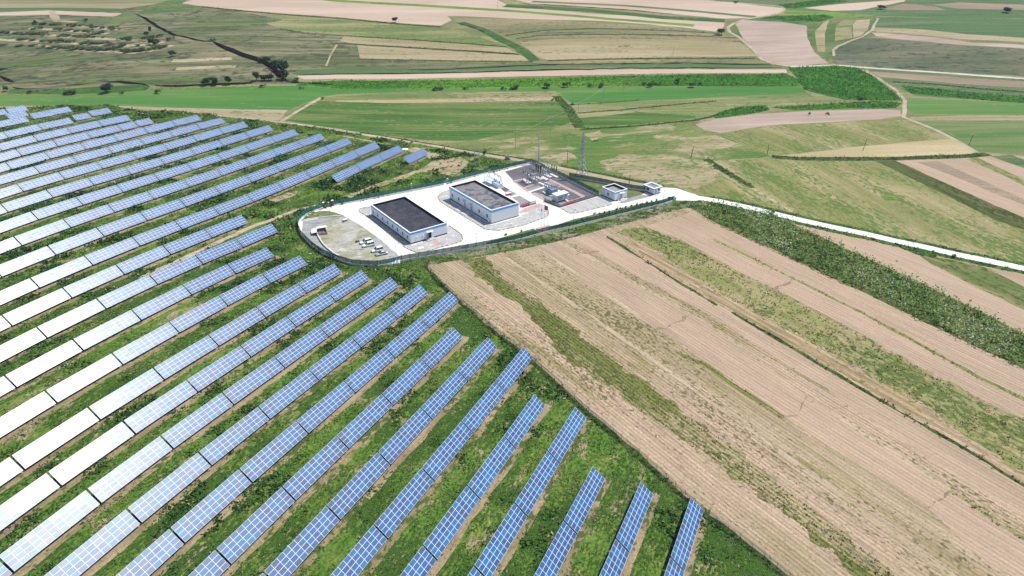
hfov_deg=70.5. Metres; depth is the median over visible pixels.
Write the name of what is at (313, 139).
solar table
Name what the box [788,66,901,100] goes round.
maize field
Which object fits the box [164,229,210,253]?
solar table
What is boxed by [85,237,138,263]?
solar table
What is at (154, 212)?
solar table
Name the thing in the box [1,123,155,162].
bare soil
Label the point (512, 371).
solar table
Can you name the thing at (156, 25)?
gully bank
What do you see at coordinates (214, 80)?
tree
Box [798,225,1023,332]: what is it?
ploughed field
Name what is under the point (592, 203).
paving
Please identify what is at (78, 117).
solar table
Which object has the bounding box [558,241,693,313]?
field edge
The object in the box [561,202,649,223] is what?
yard grass
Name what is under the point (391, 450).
solar table
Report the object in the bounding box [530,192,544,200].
paving
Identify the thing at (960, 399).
crop strip
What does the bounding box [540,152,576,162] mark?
dry patch
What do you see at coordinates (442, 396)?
solar table
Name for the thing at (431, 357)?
solar table
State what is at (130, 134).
solar table
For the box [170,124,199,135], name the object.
solar table
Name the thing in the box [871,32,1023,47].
ploughed field
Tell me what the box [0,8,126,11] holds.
green field
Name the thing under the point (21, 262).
solar table
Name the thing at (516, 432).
solar table
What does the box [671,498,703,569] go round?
solar table
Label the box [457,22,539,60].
gully grass
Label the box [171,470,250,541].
solar table
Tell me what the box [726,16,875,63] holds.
pasture
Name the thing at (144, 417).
solar table
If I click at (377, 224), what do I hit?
kerb
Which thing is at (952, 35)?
stubble field
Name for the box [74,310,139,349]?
solar table
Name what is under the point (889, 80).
green field
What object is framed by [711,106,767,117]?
maize field
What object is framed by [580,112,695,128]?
green field
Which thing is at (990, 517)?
field edge
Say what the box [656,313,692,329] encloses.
soil crack
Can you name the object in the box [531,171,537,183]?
switch frame
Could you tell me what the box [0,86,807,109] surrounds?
green field
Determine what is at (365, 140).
bare soil
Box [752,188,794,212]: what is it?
field edge
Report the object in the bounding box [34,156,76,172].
solar table
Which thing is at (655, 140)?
meadow
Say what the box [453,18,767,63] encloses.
pasture
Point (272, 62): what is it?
tree
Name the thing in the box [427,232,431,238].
door
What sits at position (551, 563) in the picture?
solar table
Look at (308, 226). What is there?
gravel slope
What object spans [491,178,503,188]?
compensator
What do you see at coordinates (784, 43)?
ploughed field
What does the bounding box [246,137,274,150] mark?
solar table
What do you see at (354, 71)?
grass bank
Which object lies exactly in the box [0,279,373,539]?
bare soil
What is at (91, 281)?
solar table
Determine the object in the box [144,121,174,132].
solar table
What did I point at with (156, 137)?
solar table
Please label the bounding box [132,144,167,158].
solar table
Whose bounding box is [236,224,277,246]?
solar table
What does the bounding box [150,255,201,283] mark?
solar table
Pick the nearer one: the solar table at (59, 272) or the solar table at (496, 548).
the solar table at (496, 548)
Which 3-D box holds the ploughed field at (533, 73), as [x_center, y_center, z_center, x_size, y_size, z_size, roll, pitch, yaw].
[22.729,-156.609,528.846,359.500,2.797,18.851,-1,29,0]
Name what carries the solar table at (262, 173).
on the bare soil at (129, 228)
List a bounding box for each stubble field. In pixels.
[0,0,166,8]
[0,106,287,119]
[267,19,510,47]
[319,91,557,101]
[340,36,517,53]
[357,45,528,60]
[521,39,755,59]
[680,169,790,212]
[720,120,948,154]
[779,139,973,156]
[815,20,828,51]
[853,19,869,37]
[869,71,1023,87]
[873,27,1023,41]
[910,116,1023,119]
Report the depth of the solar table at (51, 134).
373.51 m
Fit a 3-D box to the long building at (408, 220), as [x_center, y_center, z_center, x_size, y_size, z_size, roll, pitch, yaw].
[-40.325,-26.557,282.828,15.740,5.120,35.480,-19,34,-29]
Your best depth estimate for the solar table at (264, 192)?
306.53 m
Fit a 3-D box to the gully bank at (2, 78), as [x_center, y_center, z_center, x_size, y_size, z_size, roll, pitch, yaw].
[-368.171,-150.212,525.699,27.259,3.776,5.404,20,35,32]
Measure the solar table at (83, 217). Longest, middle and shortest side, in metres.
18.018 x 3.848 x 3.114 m
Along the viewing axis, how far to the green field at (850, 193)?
303.79 m
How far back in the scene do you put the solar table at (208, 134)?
382.33 m
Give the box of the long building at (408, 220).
[370,196,446,243]
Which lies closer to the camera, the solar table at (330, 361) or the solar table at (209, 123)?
the solar table at (330, 361)
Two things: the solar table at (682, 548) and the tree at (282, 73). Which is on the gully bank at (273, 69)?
the tree at (282, 73)
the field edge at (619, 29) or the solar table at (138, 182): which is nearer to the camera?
the solar table at (138, 182)
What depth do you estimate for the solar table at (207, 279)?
231.12 m
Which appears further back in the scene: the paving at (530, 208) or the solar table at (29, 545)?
the paving at (530, 208)
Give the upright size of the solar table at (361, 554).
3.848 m
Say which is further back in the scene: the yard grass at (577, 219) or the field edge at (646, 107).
the field edge at (646, 107)
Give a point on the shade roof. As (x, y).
(490, 178)
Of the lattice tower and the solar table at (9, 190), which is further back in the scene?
the lattice tower
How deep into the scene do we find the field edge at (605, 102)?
467.41 m
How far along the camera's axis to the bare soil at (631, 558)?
152.13 m
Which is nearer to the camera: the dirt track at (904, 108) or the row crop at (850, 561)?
the row crop at (850, 561)
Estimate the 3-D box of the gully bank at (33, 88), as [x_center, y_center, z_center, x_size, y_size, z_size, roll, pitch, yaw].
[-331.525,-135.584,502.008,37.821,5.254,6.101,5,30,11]
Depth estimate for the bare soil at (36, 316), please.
233.29 m
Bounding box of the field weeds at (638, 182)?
[202,6,1023,572]
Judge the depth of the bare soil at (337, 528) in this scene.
164.79 m
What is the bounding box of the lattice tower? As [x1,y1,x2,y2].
[576,131,587,179]
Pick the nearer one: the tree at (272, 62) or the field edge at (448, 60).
the tree at (272, 62)
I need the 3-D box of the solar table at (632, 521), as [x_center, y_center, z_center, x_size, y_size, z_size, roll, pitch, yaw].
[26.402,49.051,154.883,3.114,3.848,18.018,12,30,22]
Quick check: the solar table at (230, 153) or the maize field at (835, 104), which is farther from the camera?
the maize field at (835, 104)
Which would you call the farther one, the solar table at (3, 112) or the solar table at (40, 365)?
the solar table at (3, 112)
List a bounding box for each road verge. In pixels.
[707,196,1023,273]
[892,243,935,258]
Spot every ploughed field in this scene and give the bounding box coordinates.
[0,10,120,15]
[184,0,450,25]
[297,69,786,78]
[316,0,723,31]
[336,98,554,102]
[428,204,1023,575]
[501,247,1012,575]
[519,0,782,18]
[539,241,1023,575]
[570,236,1023,515]
[644,212,1023,416]
[696,109,900,132]
[736,20,827,65]
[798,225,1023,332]
[808,0,904,10]
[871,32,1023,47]
[885,4,943,9]
[898,155,1023,216]
[918,161,1023,204]
[935,2,1023,9]
[985,266,1023,285]
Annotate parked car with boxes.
[359,237,371,244]
[362,240,374,247]
[371,245,383,252]
[375,250,387,255]
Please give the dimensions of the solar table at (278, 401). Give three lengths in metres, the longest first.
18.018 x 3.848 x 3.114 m
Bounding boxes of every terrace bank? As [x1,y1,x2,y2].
[0,39,165,46]
[2,31,131,40]
[28,27,108,33]
[35,44,173,53]
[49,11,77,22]
[63,25,122,30]
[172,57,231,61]
[176,65,235,69]
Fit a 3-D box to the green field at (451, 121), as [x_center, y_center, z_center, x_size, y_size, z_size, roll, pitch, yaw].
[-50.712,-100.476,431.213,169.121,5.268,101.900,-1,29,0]
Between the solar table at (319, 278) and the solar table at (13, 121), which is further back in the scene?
the solar table at (13, 121)
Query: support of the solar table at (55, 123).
on the bare soil at (41, 131)
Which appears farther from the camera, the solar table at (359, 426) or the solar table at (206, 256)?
the solar table at (206, 256)
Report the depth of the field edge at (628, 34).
612.99 m
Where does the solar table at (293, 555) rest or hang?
on the bare soil at (337, 528)
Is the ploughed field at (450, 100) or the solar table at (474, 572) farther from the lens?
the ploughed field at (450, 100)
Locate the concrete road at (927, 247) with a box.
[700,196,1023,270]
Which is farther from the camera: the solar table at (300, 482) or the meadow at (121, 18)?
the meadow at (121, 18)
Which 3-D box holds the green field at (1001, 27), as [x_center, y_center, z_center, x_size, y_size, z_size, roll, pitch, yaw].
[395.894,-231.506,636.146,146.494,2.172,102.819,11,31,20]
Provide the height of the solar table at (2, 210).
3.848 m
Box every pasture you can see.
[0,0,517,87]
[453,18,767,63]
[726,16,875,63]
[830,37,1023,75]
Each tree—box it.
[99,82,112,92]
[200,78,211,85]
[211,77,217,84]
[224,76,231,84]
[252,71,259,80]
[258,56,270,60]
[264,73,274,78]
[269,59,282,67]
[273,60,288,69]
[277,69,288,79]
[1003,7,1012,12]
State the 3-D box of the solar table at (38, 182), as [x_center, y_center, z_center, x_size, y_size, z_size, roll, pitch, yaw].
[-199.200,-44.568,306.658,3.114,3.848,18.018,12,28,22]
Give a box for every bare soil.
[0,121,131,152]
[0,121,198,174]
[0,123,77,140]
[0,123,228,186]
[0,127,249,200]
[0,131,276,217]
[0,135,301,235]
[0,139,328,255]
[0,144,353,280]
[0,149,380,308]
[0,223,252,335]
[0,232,283,364]
[0,256,279,401]
[0,265,311,444]
[0,272,347,492]
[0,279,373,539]
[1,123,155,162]
[9,285,402,575]
[79,293,433,575]
[149,300,464,575]
[220,336,468,575]
[269,192,295,201]
[290,346,503,575]
[331,134,396,145]
[336,151,405,184]
[358,355,539,575]
[405,147,440,158]
[408,156,426,165]
[417,157,468,175]
[426,403,551,575]
[492,416,591,575]
[556,475,611,575]
[620,491,660,575]
[680,506,710,575]
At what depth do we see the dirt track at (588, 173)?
367.06 m
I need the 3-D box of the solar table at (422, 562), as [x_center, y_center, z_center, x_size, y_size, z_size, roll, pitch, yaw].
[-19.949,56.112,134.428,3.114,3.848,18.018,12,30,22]
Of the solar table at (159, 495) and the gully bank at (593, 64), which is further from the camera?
the gully bank at (593, 64)
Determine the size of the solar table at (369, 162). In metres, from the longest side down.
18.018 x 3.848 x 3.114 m
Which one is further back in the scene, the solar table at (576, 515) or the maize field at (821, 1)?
the maize field at (821, 1)
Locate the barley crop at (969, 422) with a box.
[619,230,1023,536]
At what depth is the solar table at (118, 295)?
220.48 m
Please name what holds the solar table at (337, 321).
on the bare soil at (37, 558)
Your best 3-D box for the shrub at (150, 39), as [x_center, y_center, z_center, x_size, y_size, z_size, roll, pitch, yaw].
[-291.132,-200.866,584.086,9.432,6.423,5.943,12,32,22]
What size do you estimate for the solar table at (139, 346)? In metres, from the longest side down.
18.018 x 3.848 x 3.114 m
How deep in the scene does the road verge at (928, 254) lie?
267.11 m
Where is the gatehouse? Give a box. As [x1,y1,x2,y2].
[643,182,662,195]
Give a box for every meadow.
[103,13,144,22]
[139,0,198,15]
[443,121,787,210]
[565,93,813,126]
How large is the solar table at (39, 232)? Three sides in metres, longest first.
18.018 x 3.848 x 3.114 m
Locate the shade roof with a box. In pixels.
[484,176,495,180]
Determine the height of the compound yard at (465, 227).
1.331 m
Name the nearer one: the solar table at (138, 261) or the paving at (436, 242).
the solar table at (138, 261)
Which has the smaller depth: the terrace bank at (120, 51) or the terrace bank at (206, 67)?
the terrace bank at (206, 67)
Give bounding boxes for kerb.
[359,207,398,242]
[403,226,462,252]
[437,190,548,230]
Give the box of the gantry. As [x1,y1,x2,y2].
[521,165,533,181]
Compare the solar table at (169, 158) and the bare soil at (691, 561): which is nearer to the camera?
the bare soil at (691, 561)
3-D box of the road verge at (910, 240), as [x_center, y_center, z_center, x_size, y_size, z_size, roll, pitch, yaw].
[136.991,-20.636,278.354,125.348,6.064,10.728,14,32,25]
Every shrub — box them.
[88,30,107,34]
[147,36,155,42]
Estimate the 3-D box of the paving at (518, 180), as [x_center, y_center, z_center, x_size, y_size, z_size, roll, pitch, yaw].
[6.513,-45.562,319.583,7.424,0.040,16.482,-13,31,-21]
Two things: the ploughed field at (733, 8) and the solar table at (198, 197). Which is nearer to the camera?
the solar table at (198, 197)
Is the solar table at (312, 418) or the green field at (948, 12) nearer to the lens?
the solar table at (312, 418)
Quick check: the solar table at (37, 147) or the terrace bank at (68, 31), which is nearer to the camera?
the solar table at (37, 147)
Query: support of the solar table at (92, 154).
on the bare soil at (104, 156)
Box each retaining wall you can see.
[303,215,341,220]
[317,232,337,254]
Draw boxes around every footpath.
[280,97,320,120]
[325,45,336,65]
[832,18,878,55]
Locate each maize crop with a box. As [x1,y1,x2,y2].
[714,0,1023,116]
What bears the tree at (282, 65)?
on the pasture at (33, 66)
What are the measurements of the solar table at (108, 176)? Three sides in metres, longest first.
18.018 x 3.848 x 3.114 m
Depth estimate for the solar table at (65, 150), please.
347.81 m
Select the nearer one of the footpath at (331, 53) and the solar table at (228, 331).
the solar table at (228, 331)
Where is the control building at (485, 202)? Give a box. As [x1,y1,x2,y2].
[449,179,518,223]
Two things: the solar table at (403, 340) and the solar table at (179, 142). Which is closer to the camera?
the solar table at (403, 340)
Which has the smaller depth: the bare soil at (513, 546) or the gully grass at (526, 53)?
the bare soil at (513, 546)
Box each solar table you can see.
[0,109,6,114]
[0,116,28,126]
[0,132,7,139]
[0,135,36,150]
[0,150,20,160]
[0,163,10,171]
[0,167,38,184]
[0,184,21,198]
[0,205,6,213]
[0,212,37,232]
[0,237,20,253]
[0,246,54,275]
[0,279,37,304]
[0,316,10,330]
[0,328,45,361]
[0,376,14,395]
[0,392,55,436]
[0,457,22,485]
[0,473,59,530]
[0,490,98,570]
[0,562,11,575]
[2,190,51,210]
[3,288,70,324]
[4,124,41,136]
[5,111,28,118]
[6,105,27,112]
[6,152,49,168]
[6,340,81,386]
[12,408,98,468]
[14,219,69,244]
[17,140,56,154]
[18,172,63,190]
[30,111,52,118]
[31,256,91,286]
[32,198,81,218]
[33,128,70,140]
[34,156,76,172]
[38,118,72,128]
[38,299,104,336]
[44,510,139,575]
[45,143,84,157]
[46,354,121,401]
[47,107,71,114]
[47,178,92,196]
[48,228,102,253]
[48,422,133,484]
[53,132,90,145]
[60,162,101,178]
[63,265,122,296]
[64,205,113,226]
[67,121,101,132]
[72,113,91,120]
[73,147,111,161]
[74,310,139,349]
[77,185,121,203]
[81,135,117,148]
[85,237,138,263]
[87,125,121,137]
[88,108,111,116]
[88,436,171,501]
[89,168,129,184]
[89,368,162,418]
[97,213,145,235]
[98,153,135,167]
[98,275,155,307]
[99,115,130,125]
[108,139,143,152]
[108,192,152,211]
[113,322,177,363]
[114,128,146,140]
[116,246,169,272]
[116,529,182,575]
[117,174,158,191]
[118,122,137,129]
[124,381,196,432]
[126,158,163,173]
[128,453,209,521]
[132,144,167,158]
[132,285,190,318]
[133,221,180,244]
[135,118,152,125]
[140,131,172,143]
[141,199,184,219]
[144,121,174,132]
[148,180,188,198]
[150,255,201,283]
[154,164,191,179]
[154,336,216,378]
[159,149,194,163]
[162,393,232,447]
[164,136,196,148]
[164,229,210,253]
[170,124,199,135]
[170,296,226,331]
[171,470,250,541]
[172,115,200,125]
[176,207,218,228]
[180,187,219,205]
[183,265,234,293]
[184,169,220,186]
[187,154,221,169]
[187,346,249,390]
[189,550,229,575]
[190,140,222,153]
[193,128,223,140]
[196,239,241,262]
[197,118,225,128]
[199,407,268,464]
[205,215,247,236]
[209,307,264,344]
[214,176,250,192]
[214,195,252,214]
[217,159,249,175]
[217,488,293,563]
[218,145,249,159]
[219,132,248,144]
[219,274,268,304]
[220,121,247,132]
[223,357,283,403]
[229,248,273,272]
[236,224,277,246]
[240,422,306,480]
[241,317,294,355]
[245,125,272,136]
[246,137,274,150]
[246,150,277,164]
[246,165,279,181]
[247,183,282,200]
[257,284,304,315]
[259,369,317,417]
[263,256,306,281]
[265,507,339,575]
[271,129,298,141]
[273,141,301,154]
[275,155,305,170]
[275,327,327,366]
[278,171,310,188]
[283,437,347,498]
[288,292,334,325]
[297,382,353,432]
[298,133,324,146]
[299,264,341,291]
[302,146,329,160]
[306,161,335,176]
[309,337,359,379]
[320,300,364,335]
[326,138,351,151]
[327,270,368,299]
[328,453,389,518]
[330,526,386,575]
[331,151,358,165]
[332,165,360,181]
[337,394,391,447]
[345,347,393,391]
[352,309,395,346]
[354,142,379,155]
[356,155,382,169]
[358,277,397,308]
[374,469,433,537]
[378,145,402,159]
[379,408,430,463]
[383,359,429,404]
[386,318,428,356]
[388,285,427,317]
[400,546,435,575]
[404,148,427,163]
[420,292,457,326]
[421,328,461,367]
[422,370,466,418]
[422,422,472,479]
[423,486,479,558]
[457,337,496,379]
[462,382,504,432]
[468,436,514,497]
[468,567,481,575]
[475,504,526,575]
[496,347,532,390]
[504,395,544,446]
[515,452,558,514]
[534,521,576,575]
[548,407,585,461]
[564,467,604,533]
[599,539,628,575]
[616,482,652,550]
[664,558,683,575]
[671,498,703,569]
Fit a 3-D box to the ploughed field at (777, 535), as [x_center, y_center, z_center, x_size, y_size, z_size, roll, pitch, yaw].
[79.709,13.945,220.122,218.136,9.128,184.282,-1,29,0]
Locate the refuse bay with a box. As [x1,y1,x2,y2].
[311,225,327,235]
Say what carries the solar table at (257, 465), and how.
on the bare soil at (226, 510)
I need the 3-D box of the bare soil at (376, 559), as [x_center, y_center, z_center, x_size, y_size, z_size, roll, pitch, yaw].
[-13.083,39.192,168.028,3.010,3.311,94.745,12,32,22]
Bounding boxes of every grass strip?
[324,0,694,26]
[532,1,755,16]
[552,96,584,127]
[702,159,755,187]
[772,153,990,160]
[967,157,1023,185]
[991,155,1023,167]
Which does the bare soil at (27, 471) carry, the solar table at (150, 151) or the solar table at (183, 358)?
the solar table at (183, 358)
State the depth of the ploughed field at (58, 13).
736.46 m
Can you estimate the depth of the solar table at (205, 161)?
339.75 m
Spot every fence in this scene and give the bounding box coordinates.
[297,203,401,266]
[333,159,530,205]
[401,196,674,261]
[424,260,791,574]
[531,158,598,195]
[560,193,597,207]
[569,173,645,190]
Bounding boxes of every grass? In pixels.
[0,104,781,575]
[0,105,777,575]
[301,211,343,220]
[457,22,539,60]
[502,228,534,237]
[503,4,724,22]
[555,97,1023,273]
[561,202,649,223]
[576,179,644,197]
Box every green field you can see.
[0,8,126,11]
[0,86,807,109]
[8,85,149,93]
[285,101,570,140]
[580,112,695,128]
[714,0,1023,18]
[714,159,1023,262]
[784,10,871,17]
[835,19,855,40]
[867,68,1023,99]
[873,17,1023,37]
[881,195,895,200]
[906,98,1023,114]
[909,120,1023,154]
[920,255,1023,308]
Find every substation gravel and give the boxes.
[505,164,595,205]
[513,196,531,207]
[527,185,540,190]
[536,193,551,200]
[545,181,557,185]
[558,186,580,198]
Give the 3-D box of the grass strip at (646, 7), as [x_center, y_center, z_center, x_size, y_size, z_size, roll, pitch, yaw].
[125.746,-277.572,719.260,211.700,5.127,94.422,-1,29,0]
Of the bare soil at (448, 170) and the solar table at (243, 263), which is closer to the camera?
the solar table at (243, 263)
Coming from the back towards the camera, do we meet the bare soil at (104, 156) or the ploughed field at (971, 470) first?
the bare soil at (104, 156)
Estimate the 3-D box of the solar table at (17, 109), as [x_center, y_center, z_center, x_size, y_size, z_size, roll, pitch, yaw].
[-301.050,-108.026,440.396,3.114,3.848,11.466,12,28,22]
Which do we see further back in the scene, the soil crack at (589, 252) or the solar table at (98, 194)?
the solar table at (98, 194)
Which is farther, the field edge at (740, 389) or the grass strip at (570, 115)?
the grass strip at (570, 115)
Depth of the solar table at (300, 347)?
199.36 m
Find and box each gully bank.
[0,76,13,81]
[13,87,53,89]
[71,81,148,86]
[135,13,210,41]
[154,81,331,86]
[214,42,287,80]
[302,67,781,74]
[420,62,771,69]
[461,24,483,31]
[522,3,677,14]
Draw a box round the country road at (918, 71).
[790,65,1023,78]
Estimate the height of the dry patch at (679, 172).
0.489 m
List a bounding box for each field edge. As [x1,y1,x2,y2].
[203,6,441,26]
[282,29,505,46]
[346,43,518,54]
[360,58,532,61]
[425,266,787,575]
[499,252,953,575]
[505,29,719,35]
[516,34,734,38]
[538,249,640,315]
[549,58,755,60]
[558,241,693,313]
[568,100,638,104]
[579,101,716,113]
[607,237,717,305]
[679,353,784,418]
[711,238,1023,399]
[731,312,1023,486]
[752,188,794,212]
[811,400,950,489]
[950,489,1023,540]
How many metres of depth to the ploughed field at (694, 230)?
230.65 m
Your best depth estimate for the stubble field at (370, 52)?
573.16 m
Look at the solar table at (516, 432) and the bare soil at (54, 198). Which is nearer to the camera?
the solar table at (516, 432)
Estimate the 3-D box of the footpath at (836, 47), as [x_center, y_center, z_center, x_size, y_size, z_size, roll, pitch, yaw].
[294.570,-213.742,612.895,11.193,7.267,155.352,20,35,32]
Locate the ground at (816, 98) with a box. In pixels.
[0,0,1023,304]
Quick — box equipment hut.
[602,183,627,201]
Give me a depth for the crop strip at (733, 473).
184.99 m
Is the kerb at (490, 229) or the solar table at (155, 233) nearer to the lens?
the solar table at (155, 233)
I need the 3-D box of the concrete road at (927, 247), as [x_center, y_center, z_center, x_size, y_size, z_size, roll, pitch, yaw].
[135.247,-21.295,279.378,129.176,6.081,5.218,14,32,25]
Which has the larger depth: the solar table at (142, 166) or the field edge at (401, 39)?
the field edge at (401, 39)
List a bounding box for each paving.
[359,207,461,252]
[431,240,441,245]
[438,191,547,229]
[513,178,533,191]
[519,203,542,213]
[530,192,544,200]
[549,179,583,204]
[562,197,611,213]
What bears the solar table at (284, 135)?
on the farm grass at (346, 539)
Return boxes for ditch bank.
[360,132,526,159]
[559,165,663,186]
[580,114,720,129]
[892,81,1023,92]
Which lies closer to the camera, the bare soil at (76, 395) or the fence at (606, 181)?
the bare soil at (76, 395)
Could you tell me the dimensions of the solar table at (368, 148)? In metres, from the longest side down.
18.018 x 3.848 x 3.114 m
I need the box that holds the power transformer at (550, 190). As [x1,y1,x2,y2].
[544,185,557,196]
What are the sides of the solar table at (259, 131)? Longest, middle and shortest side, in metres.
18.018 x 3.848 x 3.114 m
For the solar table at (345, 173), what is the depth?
331.60 m
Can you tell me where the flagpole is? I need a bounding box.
[544,205,547,225]
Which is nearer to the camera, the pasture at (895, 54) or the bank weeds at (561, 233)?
the bank weeds at (561, 233)
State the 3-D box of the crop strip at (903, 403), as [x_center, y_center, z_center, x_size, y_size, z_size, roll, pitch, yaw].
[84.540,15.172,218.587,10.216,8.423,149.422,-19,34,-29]
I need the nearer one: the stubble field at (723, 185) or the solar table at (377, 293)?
the solar table at (377, 293)
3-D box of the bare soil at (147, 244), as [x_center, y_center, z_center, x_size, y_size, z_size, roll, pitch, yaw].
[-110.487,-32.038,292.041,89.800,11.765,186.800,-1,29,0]
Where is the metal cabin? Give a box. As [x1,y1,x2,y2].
[552,190,568,202]
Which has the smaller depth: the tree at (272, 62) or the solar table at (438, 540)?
the solar table at (438, 540)
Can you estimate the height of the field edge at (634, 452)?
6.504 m
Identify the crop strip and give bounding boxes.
[461,256,894,575]
[617,227,1023,470]
[627,242,1023,483]
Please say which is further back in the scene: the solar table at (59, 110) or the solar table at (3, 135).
the solar table at (59, 110)
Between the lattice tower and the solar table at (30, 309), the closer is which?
the solar table at (30, 309)
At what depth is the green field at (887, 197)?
308.84 m
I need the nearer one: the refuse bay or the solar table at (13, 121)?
the refuse bay
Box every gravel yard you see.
[318,216,397,260]
[619,195,651,202]
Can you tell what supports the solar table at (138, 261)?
on the bare soil at (36, 316)
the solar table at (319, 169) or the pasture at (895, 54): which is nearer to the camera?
the solar table at (319, 169)
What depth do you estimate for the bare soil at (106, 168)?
328.21 m
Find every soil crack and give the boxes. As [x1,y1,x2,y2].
[576,251,599,254]
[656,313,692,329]
[771,276,793,292]
[784,395,806,416]
[927,490,950,507]
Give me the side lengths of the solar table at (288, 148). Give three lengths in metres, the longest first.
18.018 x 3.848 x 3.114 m
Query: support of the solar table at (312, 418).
on the bare soil at (226, 510)
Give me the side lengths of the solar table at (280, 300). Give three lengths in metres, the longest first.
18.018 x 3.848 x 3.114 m
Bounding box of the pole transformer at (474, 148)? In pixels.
[473,147,481,165]
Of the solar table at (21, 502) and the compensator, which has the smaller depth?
the solar table at (21, 502)
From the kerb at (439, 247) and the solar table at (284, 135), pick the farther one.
the solar table at (284, 135)
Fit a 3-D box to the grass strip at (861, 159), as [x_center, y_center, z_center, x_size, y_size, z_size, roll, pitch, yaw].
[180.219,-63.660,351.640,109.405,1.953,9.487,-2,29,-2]
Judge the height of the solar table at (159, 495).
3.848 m
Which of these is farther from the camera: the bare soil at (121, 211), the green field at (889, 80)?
the green field at (889, 80)
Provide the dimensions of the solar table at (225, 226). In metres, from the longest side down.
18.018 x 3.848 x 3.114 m
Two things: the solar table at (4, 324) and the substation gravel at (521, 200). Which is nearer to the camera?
the solar table at (4, 324)
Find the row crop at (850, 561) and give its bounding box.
[463,256,893,575]
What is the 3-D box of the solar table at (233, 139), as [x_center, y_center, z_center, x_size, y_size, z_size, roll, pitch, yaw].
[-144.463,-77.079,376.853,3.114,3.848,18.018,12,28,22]
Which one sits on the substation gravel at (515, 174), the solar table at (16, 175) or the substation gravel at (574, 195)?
the substation gravel at (574, 195)
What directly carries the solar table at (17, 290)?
on the farm grass at (346, 539)
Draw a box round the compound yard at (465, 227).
[299,164,703,255]
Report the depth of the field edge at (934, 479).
178.82 m
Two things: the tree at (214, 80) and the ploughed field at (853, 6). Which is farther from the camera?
the ploughed field at (853, 6)
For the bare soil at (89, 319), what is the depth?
221.48 m
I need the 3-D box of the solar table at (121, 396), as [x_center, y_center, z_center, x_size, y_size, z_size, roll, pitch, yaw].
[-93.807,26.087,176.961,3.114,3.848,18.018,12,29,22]
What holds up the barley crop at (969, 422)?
on the ploughed field at (777, 535)
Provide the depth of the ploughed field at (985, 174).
329.23 m
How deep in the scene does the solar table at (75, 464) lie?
157.67 m
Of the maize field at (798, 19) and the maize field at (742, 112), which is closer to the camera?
the maize field at (742, 112)
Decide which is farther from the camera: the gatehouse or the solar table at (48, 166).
the solar table at (48, 166)
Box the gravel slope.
[302,217,338,252]
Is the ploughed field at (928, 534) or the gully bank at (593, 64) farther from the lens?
the gully bank at (593, 64)
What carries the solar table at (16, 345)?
on the bare soil at (89, 319)
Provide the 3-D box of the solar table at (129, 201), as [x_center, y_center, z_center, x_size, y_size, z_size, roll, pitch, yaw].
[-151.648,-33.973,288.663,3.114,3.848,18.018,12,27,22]
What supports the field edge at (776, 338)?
on the ploughed field at (971, 470)
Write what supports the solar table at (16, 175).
on the farm grass at (346, 539)
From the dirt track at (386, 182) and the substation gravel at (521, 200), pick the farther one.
the dirt track at (386, 182)
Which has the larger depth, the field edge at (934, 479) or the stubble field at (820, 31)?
the stubble field at (820, 31)
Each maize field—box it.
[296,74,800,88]
[692,205,1023,367]
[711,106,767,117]
[765,15,833,21]
[773,101,901,109]
[777,0,846,7]
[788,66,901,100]
[876,161,1023,228]
[900,85,1023,102]
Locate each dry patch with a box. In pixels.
[501,137,548,144]
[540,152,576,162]
[585,130,606,140]
[600,154,719,190]
[677,135,742,148]
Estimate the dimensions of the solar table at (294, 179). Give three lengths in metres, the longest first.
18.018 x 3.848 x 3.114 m
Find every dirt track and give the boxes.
[138,224,257,277]
[217,115,696,194]
[255,205,314,225]
[346,170,419,197]
[696,0,789,66]
[859,68,977,151]
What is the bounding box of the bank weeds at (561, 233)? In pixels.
[409,200,701,266]
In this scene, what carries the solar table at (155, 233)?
on the bare soil at (147, 244)
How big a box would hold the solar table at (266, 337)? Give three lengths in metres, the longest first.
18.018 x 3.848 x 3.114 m
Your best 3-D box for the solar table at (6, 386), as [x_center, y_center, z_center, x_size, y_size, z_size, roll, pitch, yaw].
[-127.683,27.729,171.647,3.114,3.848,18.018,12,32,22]
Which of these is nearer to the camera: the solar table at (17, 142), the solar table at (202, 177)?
the solar table at (202, 177)
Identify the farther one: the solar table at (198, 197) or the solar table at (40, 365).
the solar table at (198, 197)
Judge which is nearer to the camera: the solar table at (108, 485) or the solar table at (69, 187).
the solar table at (108, 485)
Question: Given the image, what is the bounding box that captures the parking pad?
[370,238,395,255]
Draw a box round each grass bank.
[296,62,772,74]
[413,201,705,265]
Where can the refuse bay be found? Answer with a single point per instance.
(321, 230)
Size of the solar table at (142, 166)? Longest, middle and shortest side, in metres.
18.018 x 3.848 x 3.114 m
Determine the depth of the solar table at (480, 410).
181.88 m
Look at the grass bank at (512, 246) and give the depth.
273.12 m
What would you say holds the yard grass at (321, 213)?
on the compound yard at (465, 227)
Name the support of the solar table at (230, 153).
on the bare soil at (79, 207)
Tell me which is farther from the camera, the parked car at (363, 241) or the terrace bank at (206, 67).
the terrace bank at (206, 67)
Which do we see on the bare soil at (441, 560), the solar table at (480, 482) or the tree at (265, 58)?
the solar table at (480, 482)
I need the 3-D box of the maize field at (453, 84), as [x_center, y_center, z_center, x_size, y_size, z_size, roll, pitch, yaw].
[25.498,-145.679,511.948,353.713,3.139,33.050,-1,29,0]
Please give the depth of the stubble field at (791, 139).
383.26 m
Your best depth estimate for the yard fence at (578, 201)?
301.49 m

